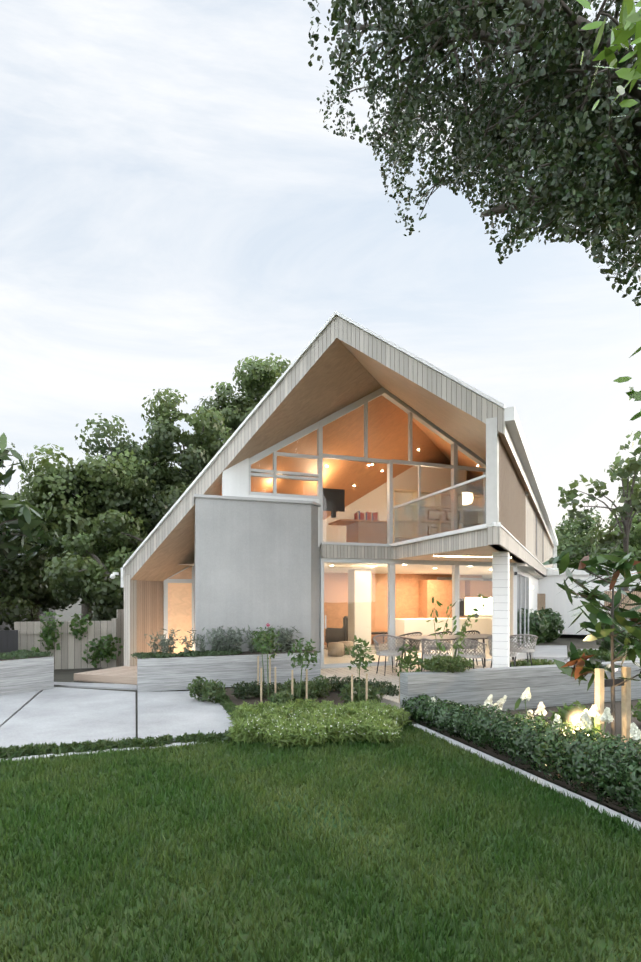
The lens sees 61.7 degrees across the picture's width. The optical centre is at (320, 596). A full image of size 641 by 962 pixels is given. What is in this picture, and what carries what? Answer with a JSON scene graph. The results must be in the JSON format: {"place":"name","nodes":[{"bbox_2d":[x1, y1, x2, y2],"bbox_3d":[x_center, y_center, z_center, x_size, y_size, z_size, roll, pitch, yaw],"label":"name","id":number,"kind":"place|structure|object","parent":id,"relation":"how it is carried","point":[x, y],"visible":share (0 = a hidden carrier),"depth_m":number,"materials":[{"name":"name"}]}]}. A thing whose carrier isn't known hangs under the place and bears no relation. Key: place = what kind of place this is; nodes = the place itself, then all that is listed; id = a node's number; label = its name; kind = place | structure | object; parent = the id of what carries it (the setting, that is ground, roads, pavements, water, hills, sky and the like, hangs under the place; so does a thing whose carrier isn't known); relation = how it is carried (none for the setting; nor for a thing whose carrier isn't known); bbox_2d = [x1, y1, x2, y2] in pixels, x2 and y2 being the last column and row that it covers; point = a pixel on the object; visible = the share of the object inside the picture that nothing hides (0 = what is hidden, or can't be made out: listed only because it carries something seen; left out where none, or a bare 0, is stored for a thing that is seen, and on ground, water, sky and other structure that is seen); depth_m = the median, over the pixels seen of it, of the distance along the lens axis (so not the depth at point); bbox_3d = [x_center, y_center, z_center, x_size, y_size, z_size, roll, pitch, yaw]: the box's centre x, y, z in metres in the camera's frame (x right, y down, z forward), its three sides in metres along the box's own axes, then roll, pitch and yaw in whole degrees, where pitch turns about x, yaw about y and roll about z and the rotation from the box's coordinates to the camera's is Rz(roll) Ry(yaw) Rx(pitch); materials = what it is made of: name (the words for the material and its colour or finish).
{"place":"outdoors","nodes":[
{"label":"outdoors","id":0,"kind":"place"},
{"bbox_2d":[0,433,60,561],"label":"magnolia tree","id":1,"kind":"object","parent":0,"point":[24,521],"visible":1,"depth_m":10.72,"materials":[{"name":"green plant"}]},
{"bbox_2d":[164,563,193,649],"bbox_3d":[-3.595,0.382,13.616,0.751,2.487,0.060,0,0,-20],"label":"door frame","id":2,"kind":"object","parent":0,"point":[167,581],"depth_m":13.53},
{"bbox_2d":[168,583,191,653],"bbox_3d":[-3.564,0.630,13.590,0.559,1.950,0.189,0,0,-1],"label":"window","id":3,"kind":"structure","parent":2,"relation":"in","point":[180,606],"depth_m":13.60,"materials":[{"name":"glass"}]},
{"bbox_2d":[222,458,248,496],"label":"white wall","id":4,"kind":"structure","parent":0,"point":[235,479],"depth_m":11.45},
{"bbox_2d":[225,686,400,714],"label":"garden bed soil","id":5,"kind":"structure","parent":0,"point":[334,697],"depth_m":9.17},
{"bbox_2d":[252,623,281,701],"bbox_3d":[-0.888,1.111,8.931,0.490,1.330,0.499,0,0,-1],"label":"staked young tree","id":6,"kind":"object","parent":5,"relation":"on","point":[272,635],"visible":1,"depth_m":8.90,"materials":[{"name":"green"}]},
{"bbox_2d":[187,675,384,705],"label":"shrubs","id":7,"kind":"object","parent":5,"relation":"on","point":[205,691],"visible":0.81,"depth_m":8.84,"materials":[{"name":"green plant"}]},
{"bbox_2d":[287,638,320,700],"bbox_3d":[-0.267,1.217,8.606,0.487,1.117,0.451,0,0,-33],"label":"tree","id":8,"kind":"object","parent":5,"relation":"on","point":[301,659],"visible":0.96,"depth_m":8.56,"materials":[{"name":"green"}]},
{"bbox_2d":[231,675,398,699],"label":"shrubs","id":9,"kind":"object","parent":5,"relation":"on","point":[253,689],"visible":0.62,"depth_m":9.22,"materials":[{"name":"green plant"}]},
{"bbox_2d":[345,635,375,701],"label":"staked young tree","id":10,"kind":"object","parent":5,"relation":"on","point":[360,654],"visible":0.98,"depth_m":8.06,"materials":[{"name":"green"}]},
{"bbox_2d":[391,644,422,701],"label":"tree","id":11,"kind":"object","parent":5,"relation":"on","point":[407,660],"visible":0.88,"depth_m":8.31,"materials":[{"name":"green"}]},
{"bbox_2d":[0,723,640,961],"bbox_3d":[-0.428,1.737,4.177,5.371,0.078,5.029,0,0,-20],"label":"grass","id":12,"kind":"structure","parent":0,"point":[171,768],"depth_m":3.68,"materials":[{"name":"plant"}]},
{"bbox_2d":[0,0,640,557],"label":"sky","id":13,"kind":"structure","parent":0,"point":[178,206],"materials":[{"name":"white"}]},
{"bbox_2d":[19,598,640,821],"bbox_3d":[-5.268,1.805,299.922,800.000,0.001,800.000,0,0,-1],"label":"ground sheet","id":14,"kind":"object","parent":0,"point":[67,675],"depth_m":12.41,"materials":[{"name":"concrete"}]},
{"bbox_2d":[0,630,17,653],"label":"dark gate fence","id":15,"kind":"object","parent":14,"relation":"on","point":[9,641],"visible":0.4,"depth_m":12.14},
{"bbox_2d":[0,690,41,726],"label":"paving slab","id":16,"kind":"structure","parent":14,"relation":"on","point":[11,705],"depth_m":8.96,"materials":[{"name":"concrete"}]},
{"bbox_2d":[0,653,53,694],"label":"concrete planter","id":17,"kind":"object","parent":16,"relation":"on","point":[28,674],"visible":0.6,"depth_m":9.95,"materials":[{"name":"concrete"}]},
{"bbox_2d":[0,649,52,659],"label":"planter groundcover","id":18,"kind":"object","parent":17,"relation":"on","point":[21,653],"visible":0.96,"depth_m":10.23,"materials":[{"name":"green plant"}]},
{"bbox_2d":[0,487,54,629],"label":"tree","id":19,"kind":"object","parent":14,"relation":"on","point":[13,611],"visible":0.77,"depth_m":20.33,"materials":[{"name":"green plant"}]},
{"bbox_2d":[0,485,79,621],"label":"tree","id":20,"kind":"object","parent":14,"relation":"on","point":[38,560],"visible":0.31,"depth_m":21.31,"materials":[{"name":"green plant"}]},
{"bbox_2d":[14,621,110,668],"bbox_3d":[-6.218,1.190,13.160,2.311,1.170,0.040,0,0,-16],"label":"paling fence","id":21,"kind":"object","parent":14,"relation":"on","point":[70,654],"visible":0.5,"depth_m":13.15,"materials":[{"name":"wood"}]},
{"bbox_2d":[31,611,123,667],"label":"shrubs","id":22,"kind":"object","parent":21,"relation":"attached to","point":[100,650],"visible":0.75,"depth_m":13.07,"materials":[{"name":"green plant"}]},
{"bbox_2d":[0,687,135,747],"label":"paving slab","id":23,"kind":"structure","parent":14,"relation":"on","point":[57,715],"depth_m":7.79,"materials":[{"name":"concrete"}]},
{"bbox_2d":[11,443,155,620],"bbox_3d":[-8.147,-1.710,18.660,4.553,6.970,4.652,0,0,26],"label":"tree","id":24,"kind":"object","parent":14,"relation":"on","point":[49,479],"visible":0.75,"depth_m":17.39,"materials":[{"name":"green plant"}]},
{"bbox_2d":[40,509,139,620],"bbox_3d":[-6.425,-0.441,16.099,4.315,4.434,4.177,0,0,-1],"label":"tree","id":25,"kind":"object","parent":14,"relation":"on","point":[102,589],"visible":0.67,"depth_m":15.23,"materials":[{"name":"green plant"}]},
{"bbox_2d":[54,682,136,689],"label":"concrete step","id":26,"kind":"structure","parent":14,"relation":"on","point":[98,685],"depth_m":10.67,"materials":[{"name":"concrete"}]},
{"bbox_2d":[74,665,136,684],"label":"entry platform","id":27,"kind":"structure","parent":14,"relation":"on","point":[122,675],"depth_m":11.18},
{"bbox_2d":[86,511,146,573],"bbox_3d":[-4.744,-0.480,17.965,5.328,4.510,4.454,0,0,-1],"label":"tree","id":28,"kind":"object","parent":14,"relation":"on","point":[127,537],"visible":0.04,"depth_m":16.98,"materials":[{"name":"green plant"}]},
{"bbox_2d":[117,609,123,666],"bbox_3d":[0.269,1.050,24.764,0.040,1.450,25.000,0,0,25],"label":"fence post","id":29,"kind":"object","parent":14,"relation":"on","point":[120,614],"visible":0.14,"depth_m":13.58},
{"bbox_2d":[61,413,208,563],"bbox_3d":[-6.699,-2.398,19.843,5.257,8.347,5.268,0,0,-1],"label":"tree","id":30,"kind":"object","parent":14,"relation":"on","point":[159,506],"visible":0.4,"depth_m":19.10,"materials":[{"name":"green plant"}]},
{"bbox_2d":[126,574,163,653],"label":"wall","id":31,"kind":"structure","parent":14,"relation":"on","point":[150,604],"depth_m":13.04,"materials":[{"name":"wood"}]},
{"bbox_2d":[124,575,136,665],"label":"pier","id":32,"kind":"structure","parent":31,"relation":"attached to","point":[130,617],"depth_m":12.52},
{"bbox_2d":[138,691,232,740],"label":"paving slab","id":33,"kind":"structure","parent":14,"relation":"on","point":[174,714],"depth_m":7.98,"materials":[{"name":"concrete"}]},
{"bbox_2d":[140,388,233,495],"bbox_3d":[-5.181,-3.120,21.994,5.735,9.790,5.019,0,0,27],"label":"tree","id":34,"kind":"object","parent":14,"relation":"on","point":[208,435],"visible":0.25,"depth_m":20.18,"materials":[{"name":"green plant"}]},
{"bbox_2d":[0,689,411,757],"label":"mondo grass strips","id":35,"kind":"object","parent":14,"relation":"on","point":[45,748],"visible":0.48,"depth_m":6.25,"materials":[{"name":"green plant"}]},
{"bbox_2d":[0,722,414,760],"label":"mow strip","id":36,"kind":"object","parent":14,"relation":"on","point":[150,747],"visible":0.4,"depth_m":6.10,"materials":[{"name":"concrete"}]},
{"bbox_2d":[137,649,320,691],"bbox_3d":[-1.829,1.465,10.929,3.604,0.620,0.859,0,0,-19],"label":"concrete planter","id":37,"kind":"object","parent":14,"relation":"on","point":[169,674],"visible":0.65,"depth_m":10.43,"materials":[{"name":"concrete"}]},
{"bbox_2d":[131,649,242,658],"bbox_3d":[-2.608,1.126,10.571,2.151,0.118,0.837,0,0,-20],"label":"planter groundcover","id":38,"kind":"object","parent":37,"relation":"on","point":[193,653],"visible":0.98,"depth_m":10.38,"materials":[{"name":"green plant"}]},
{"bbox_2d":[143,625,299,653],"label":"plants","id":39,"kind":"object","parent":37,"relation":"on","point":[232,640],"visible":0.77,"depth_m":10.78,"materials":[{"name":"green plant"}]},
{"bbox_2d":[192,353,290,435],"bbox_3d":[-2.579,-4.481,24.194,5.151,12.514,5.786,0,0,34],"label":"tree","id":40,"kind":"object","parent":14,"relation":"on","point":[258,381],"visible":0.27,"depth_m":22.40,"materials":[{"name":"green plant"}]},
{"bbox_2d":[194,497,319,651],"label":"plaster block","id":41,"kind":"structure","parent":14,"relation":"on","point":[256,564],"depth_m":11.34,"materials":[{"name":"grey"}]},
{"bbox_2d":[193,494,320,506],"bbox_3d":[-1.618,-2.055,12.361,3.299,0.060,2.919,0,0,-1],"label":"wall cap","id":42,"kind":"object","parent":41,"relation":"on","point":[257,499],"visible":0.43,"depth_m":11.31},
{"bbox_2d":[250,627,274,684],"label":"staked young tree","id":43,"kind":"object","parent":14,"relation":"on","point":[258,638],"visible":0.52,"depth_m":10.55,"materials":[{"name":"green"}]},
{"bbox_2d":[226,698,410,748],"bbox_3d":[-0.024,1.639,7.091,2.502,0.379,1.993,0,0,-1],"label":"groundcover bed","id":44,"kind":"object","parent":14,"relation":"on","point":[345,717],"visible":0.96,"depth_m":6.53,"materials":[{"name":"green plant"}]},
{"bbox_2d":[321,659,525,708],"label":"patio floor","id":45,"kind":"structure","parent":14,"relation":"on","point":[389,676],"depth_m":11.32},
{"bbox_2d":[373,634,405,675],"bbox_3d":[1.437,1.218,11.236,0.692,0.818,0.594,0,0,-1],"label":"dining chair","id":46,"kind":"object","parent":45,"relation":"on","point":[386,652],"visible":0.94,"depth_m":11.36,"materials":[{"name":"grey wicker"}]},
{"bbox_2d":[420,638,452,670],"bbox_3d":[2.272,1.218,10.586,0.619,0.818,0.682,0,0,-1],"label":"dining chair","id":47,"kind":"object","parent":45,"relation":"on","point":[427,655],"visible":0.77,"depth_m":10.37,"materials":[{"name":"grey wicker"}]},
{"bbox_2d":[398,634,513,671],"bbox_3d":[2.925,1.249,11.632,2.300,0.757,1.000,0,0,-20],"label":"dining table","id":48,"kind":"object","parent":45,"relation":"on","point":[452,637],"visible":0.46,"depth_m":11.46,"materials":[{"name":"wood"}]},
{"bbox_2d":[455,637,486,668],"bbox_3d":[3.024,1.218,10.834,0.594,0.818,0.691,0,0,-1],"label":"dining chair","id":49,"kind":"object","parent":45,"relation":"on","point":[472,654],"visible":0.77,"depth_m":10.59,"materials":[{"name":"grey wicker"}]},
{"bbox_2d":[492,551,509,667],"bbox_3d":[3.564,0.375,10.584,0.290,2.500,0.290,0,0,25],"label":"veranda post","id":50,"kind":"object","parent":45,"relation":"on","point":[500,609],"visible":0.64,"depth_m":10.47,"materials":[{"name":"wood"}]},
{"bbox_2d":[510,634,537,665],"bbox_3d":[4.474,1.218,11.887,0.690,0.818,0.595,0,0,-1],"label":"dining chair","id":51,"kind":"object","parent":45,"relation":"on","point":[524,649],"visible":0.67,"depth_m":11.67,"materials":[{"name":"grey wicker"}]},
{"bbox_2d":[400,660,640,718],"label":"concrete seat wall","id":52,"kind":"structure","parent":14,"relation":"on","point":[550,685],"depth_m":8.53,"materials":[{"name":"concrete"}]},
{"bbox_2d":[420,654,474,672],"bbox_3d":[1.960,1.047,8.271,0.852,0.313,0.426,0,0,-1],"label":"bush","id":53,"kind":"object","parent":52,"relation":"on","point":[445,664],"visible":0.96,"depth_m":8.19,"materials":[{"name":"green plant"}]},
{"bbox_2d":[426,594,488,662],"bbox_3d":[2.160,0.540,8.271,0.983,1.172,0.522,0,0,-10],"label":"plant","id":54,"kind":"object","parent":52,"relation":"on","point":[463,629],"depth_m":8.27,"materials":[{"name":"green"}]},
{"bbox_2d":[412,723,640,829],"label":"mow strip","id":55,"kind":"object","parent":14,"relation":"on","point":[531,776],"visible":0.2,"depth_m":5.17,"materials":[{"name":"concrete"}]},
{"bbox_2d":[420,701,640,818],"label":"mulch bed","id":56,"kind":"object","parent":14,"relation":"on","point":[607,728],"depth_m":6.17,"materials":[{"name":"soil"}]},
{"bbox_2d":[303,0,640,305],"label":"ginkgo tree","id":57,"kind":"object","parent":56,"relation":"on","point":[588,184],"visible":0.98,"depth_m":5.80,"materials":[{"name":"green plant"}]},
{"bbox_2d":[401,693,640,819],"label":"box hedge","id":58,"kind":"object","parent":56,"relation":"on","point":[500,729],"visible":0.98,"depth_m":5.21,"materials":[{"name":"green plant"}]},
{"bbox_2d":[416,687,640,784],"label":"white flowers","id":59,"kind":"object","parent":56,"relation":"on","point":[634,731],"visible":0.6,"depth_m":5.49,"materials":[{"name":"white"}]},
{"bbox_2d":[542,539,640,747],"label":"tree","id":60,"kind":"object","parent":56,"relation":"on","point":[614,614],"visible":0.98,"depth_m":5.86,"materials":[{"name":"green plant"}]},
{"bbox_2d":[549,699,640,740],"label":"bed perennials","id":61,"kind":"object","parent":56,"relation":"on","point":[564,714],"visible":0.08,"depth_m":6.61,"materials":[{"name":"white plant"}]},
{"bbox_2d":[529,609,548,644],"bbox_3d":[7.371,1.132,19.109,1.424,1.411,1.393,0,0,-1],"label":"garden shrub","id":62,"kind":"object","parent":14,"relation":"on","point":[538,625],"visible":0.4,"depth_m":18.66,"materials":[{"name":"green plant"}]},
{"bbox_2d":[533,645,567,661],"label":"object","id":63,"kind":"object","parent":14,"relation":"on","point":[552,652],"visible":0.64,"depth_m":14.42,"materials":[{"name":"concrete"}]},
{"bbox_2d":[538,607,564,641],"bbox_3d":[8.892,1.125,21.128,1.462,1.406,1.425,0,0,-1],"label":"garden shrub","id":64,"kind":"object","parent":14,"relation":"on","point":[555,622],"visible":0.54,"depth_m":20.73,"materials":[{"name":"green plant"}]},
{"bbox_2d":[511,648,629,666],"bbox_3d":[6.030,1.591,13.471,5.469,0.325,1.699,0,0,-35],"label":"side garden groundcover","id":65,"kind":"object","parent":14,"relation":"on","point":[606,654],"visible":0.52,"depth_m":13.98,"materials":[{"name":"green plant"}]},
{"bbox_2d":[539,575,616,634],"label":"link building","id":66,"kind":"structure","parent":14,"relation":"on","point":[557,601],"depth_m":23.03,"materials":[{"name":"white paint"}]},
{"bbox_2d":[555,510,612,567],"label":"tree","id":67,"kind":"object","parent":14,"relation":"on","point":[581,544],"visible":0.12,"depth_m":40.93,"materials":[{"name":"green plant"}]},
{"bbox_2d":[558,431,640,590],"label":"sparse tree","id":68,"kind":"object","parent":14,"relation":"on","point":[630,495],"visible":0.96,"depth_m":22.12,"materials":[{"name":"green plant"}]},
{"bbox_2d":[571,511,640,570],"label":"tree","id":69,"kind":"object","parent":14,"relation":"on","point":[634,546],"visible":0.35,"depth_m":32.96,"materials":[{"name":"green plant"}]},
{"bbox_2d":[595,617,625,651],"bbox_3d":[8.750,1.142,15.637,1.412,1.431,1.431,0,0,-1],"label":"garden shrub","id":70,"kind":"object","parent":14,"relation":"on","point":[605,644],"visible":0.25,"depth_m":15.41,"materials":[{"name":"green plant"}]},
{"bbox_2d":[125,316,554,580],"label":"house roof","id":71,"kind":"structure","parent":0,"point":[341,363],"depth_m":11.14,"materials":[{"name":"beige metal"}]},
{"bbox_2d":[123,311,336,567],"bbox_3d":[-2.137,-3.042,11.386,5.420,4.765,0.110,0,0,25],"label":"roof capping","id":72,"kind":"object","parent":71,"relation":"attached to","point":[252,413],"visible":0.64,"depth_m":11.16,"materials":[{"name":"white paint"}]},
{"bbox_2d":[249,495,319,546],"bbox_3d":[-0.807,-1.660,11.870,1.615,1.070,0.140,0,0,-20],"label":"coping","id":73,"kind":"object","parent":71,"relation":"on","point":[286,498],"depth_m":11.92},
{"bbox_2d":[220,395,476,518],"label":"ceiling","id":74,"kind":"structure","parent":71,"relation":"attached to","point":[358,428],"depth_m":14.21,"materials":[{"name":"brown wood"}]},
{"bbox_2d":[336,311,504,408],"bbox_3d":[1.687,-4.267,9.564,3.050,2.315,0.110,0,0,25],"label":"roof capping","id":75,"kind":"object","parent":71,"relation":"on","point":[432,366],"visible":0.86,"depth_m":9.45,"materials":[{"name":"white paint"}]},
{"bbox_2d":[404,411,482,492],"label":"ceiling","id":76,"kind":"structure","parent":71,"relation":"attached to","point":[433,436],"depth_m":16.19,"materials":[{"name":"brown wood"}]},
{"bbox_2d":[504,406,557,545],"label":"roof gutter","id":77,"kind":"object","parent":71,"relation":"attached to","point":[512,422],"visible":1,"depth_m":11.41,"materials":[{"name":"metal"}]},
{"bbox_2d":[526,496,552,567],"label":"exterior wall","id":78,"kind":"structure","parent":71,"relation":"attached to","point":[531,513],"depth_m":17.43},
{"bbox_2d":[179,563,535,578],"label":"ceiling","id":79,"kind":"structure","parent":0,"point":[423,569],"depth_m":15.75,"materials":[{"name":"white"}]},
{"bbox_2d":[517,563,542,577],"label":"interior floor","id":80,"kind":"structure","parent":79,"relation":"on","point":[538,575],"depth_m":18.18,"materials":[{"name":"white"}]},
{"bbox_2d":[330,490,373,541],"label":"back wall","id":81,"kind":"structure","parent":80,"relation":"on","point":[335,535],"depth_m":16.88,"materials":[{"name":"white"}]},
{"bbox_2d":[346,522,386,543],"bbox_3d":[1.242,-1.545,14.294,0.863,0.760,0.800,0,0,-20],"label":"study desk","id":82,"kind":"object","parent":80,"relation":"on","point":[357,535],"depth_m":13.94,"materials":[{"name":"brown wood"}]},
{"bbox_2d":[323,488,344,511],"bbox_3d":[0.326,-2.400,13.333,0.576,0.550,0.040,0,0,-20],"label":"study monitor","id":83,"kind":"object","parent":82,"relation":"on","point":[335,504],"depth_m":13.31,"materials":[{"name":"black plastic"}]},
{"bbox_2d":[374,466,414,520],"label":"back wall","id":84,"kind":"structure","parent":80,"relation":"on","point":[380,500],"depth_m":17.32,"materials":[{"name":"white"}]},
{"bbox_2d":[393,489,482,542],"bbox_3d":[3.876,-2.295,17.690,3.433,2.240,0.360,0,0,-20],"label":"glass railing","id":85,"kind":"object","parent":80,"relation":"on","point":[405,496],"depth_m":17.55,"materials":[{"name":"glass"}]},
{"bbox_2d":[415,466,466,493],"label":"back wall","id":86,"kind":"structure","parent":80,"relation":"on","point":[430,481],"depth_m":17.95,"materials":[{"name":"white"}]},
{"bbox_2d":[487,526,546,576],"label":"band wall","id":87,"kind":"structure","parent":80,"relation":"on","point":[504,540],"depth_m":10.57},
{"bbox_2d":[486,524,546,568],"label":"trim","id":88,"kind":"structure","parent":87,"relation":"on","point":[509,533],"depth_m":11.07,"materials":[{"name":"white paint"}]},
{"bbox_2d":[499,435,525,547],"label":"screen wall","id":89,"kind":"structure","parent":88,"relation":"on","point":[512,507],"depth_m":10.95,"materials":[{"name":"wood"}]},
{"bbox_2d":[324,642,534,663],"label":"interior floor","id":90,"kind":"structure","parent":0,"point":[330,660],"depth_m":14.51,"materials":[{"name":"wood"}]},
{"bbox_2d":[325,616,347,647],"bbox_3d":[0.779,1.115,17.122,0.900,1.020,0.950,0,0,42],"label":"armchair","id":91,"kind":"object","parent":90,"relation":"on","point":[342,632],"depth_m":16.71,"materials":[{"name":"brown fabric"}]},
{"bbox_2d":[348,569,370,651],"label":"column","id":92,"kind":"structure","parent":90,"relation":"on","point":[363,592],"depth_m":15.74,"materials":[{"name":"paint"}]},
{"bbox_2d":[249,387,527,668],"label":"glazing frames","id":93,"kind":"structure","parent":90,"relation":"on","point":[454,467],"depth_m":12.68,"materials":[{"name":"silver metal"}]},
{"bbox_2d":[324,564,388,662],"bbox_3d":[0.840,0.400,12.454,1.574,2.350,0.527,0,0,-1],"label":"glazing glass","id":94,"kind":"object","parent":93,"relation":"in","point":[357,609],"visible":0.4,"depth_m":12.45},
{"bbox_2d":[320,544,392,559],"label":"fascia","id":95,"kind":"structure","parent":93,"relation":"on","point":[355,551],"depth_m":12.32,"materials":[{"name":"grey wood"}]},
{"bbox_2d":[251,395,483,542],"bbox_3d":[1.908,-3.079,12.844,7.382,3.710,0.001,0,0,-20],"label":"window glass","id":96,"kind":"object","parent":93,"relation":"on","point":[377,477],"visible":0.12,"depth_m":12.65,"materials":[{"name":"glass"}]},
{"bbox_2d":[393,528,521,562],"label":"balcony slab","id":97,"kind":"structure","parent":93,"relation":"attached to","point":[475,545],"depth_m":10.89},
{"bbox_2d":[394,478,485,542],"bbox_3d":[2.356,-1.660,10.867,0.015,0.830,3.804,0,0,-19],"label":"glass balustrade","id":98,"kind":"object","parent":97,"relation":"on","point":[439,517],"visible":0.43,"depth_m":10.71,"materials":[{"name":"glass"}]},
{"bbox_2d":[393,471,498,508],"bbox_3d":[2.348,-2.097,10.891,0.050,0.045,3.954,0,0,-19],"label":"balustrade rail","id":99,"kind":"object","parent":98,"relation":"on","point":[443,490],"visible":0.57,"depth_m":10.61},
{"bbox_2d":[389,522,500,546],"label":"balcony edge trim","id":100,"kind":"structure","parent":97,"relation":"on","point":[462,530],"depth_m":10.34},
{"bbox_2d":[486,417,498,524],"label":"fin wall","id":101,"kind":"structure","parent":97,"relation":"on","point":[492,470],"depth_m":8.99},
{"bbox_2d":[324,573,481,644],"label":"kitchen wall","id":102,"kind":"structure","parent":90,"relation":"on","point":[406,595],"depth_m":18.57,"materials":[{"name":"paint"}]},
{"bbox_2d":[465,581,491,596],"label":"kitchen upper cabinets","id":103,"kind":"object","parent":102,"relation":"attached to","point":[474,591],"depth_m":19.57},
{"bbox_2d":[465,599,491,614],"bbox_3d":[6.192,0.375,20.018,1.853,0.600,0.020,0,0,-20],"label":"kitchen splashback glow","id":104,"kind":"object","parent":102,"relation":"attached to","point":[479,607],"depth_m":19.91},
{"bbox_2d":[395,617,491,648],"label":"kitchen island","id":105,"kind":"structure","parent":90,"relation":"on","point":[411,625],"depth_m":16.69,"materials":[{"name":"white"}]},
{"bbox_2d":[517,574,527,653],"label":"glass doors","id":106,"kind":"structure","parent":90,"relation":"on","point":[522,604],"depth_m":16.11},
{"bbox_2d":[517,568,538,654],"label":"ground wall","id":107,"kind":"structure","parent":90,"relation":"on","point":[534,583],"depth_m":20.09,"materials":[{"name":"white paint"}]},
{"bbox_2d":[419,580,461,617],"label":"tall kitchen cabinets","id":108,"kind":"object","parent":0,"point":[440,591],"visible":0.36,"depth_m":18.68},
{"bbox_2d":[577,0,640,439],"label":"tree","id":109,"kind":"object","parent":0,"point":[629,17],"visible":1,"depth_m":2.61,"materials":[{"name":"green plant"}]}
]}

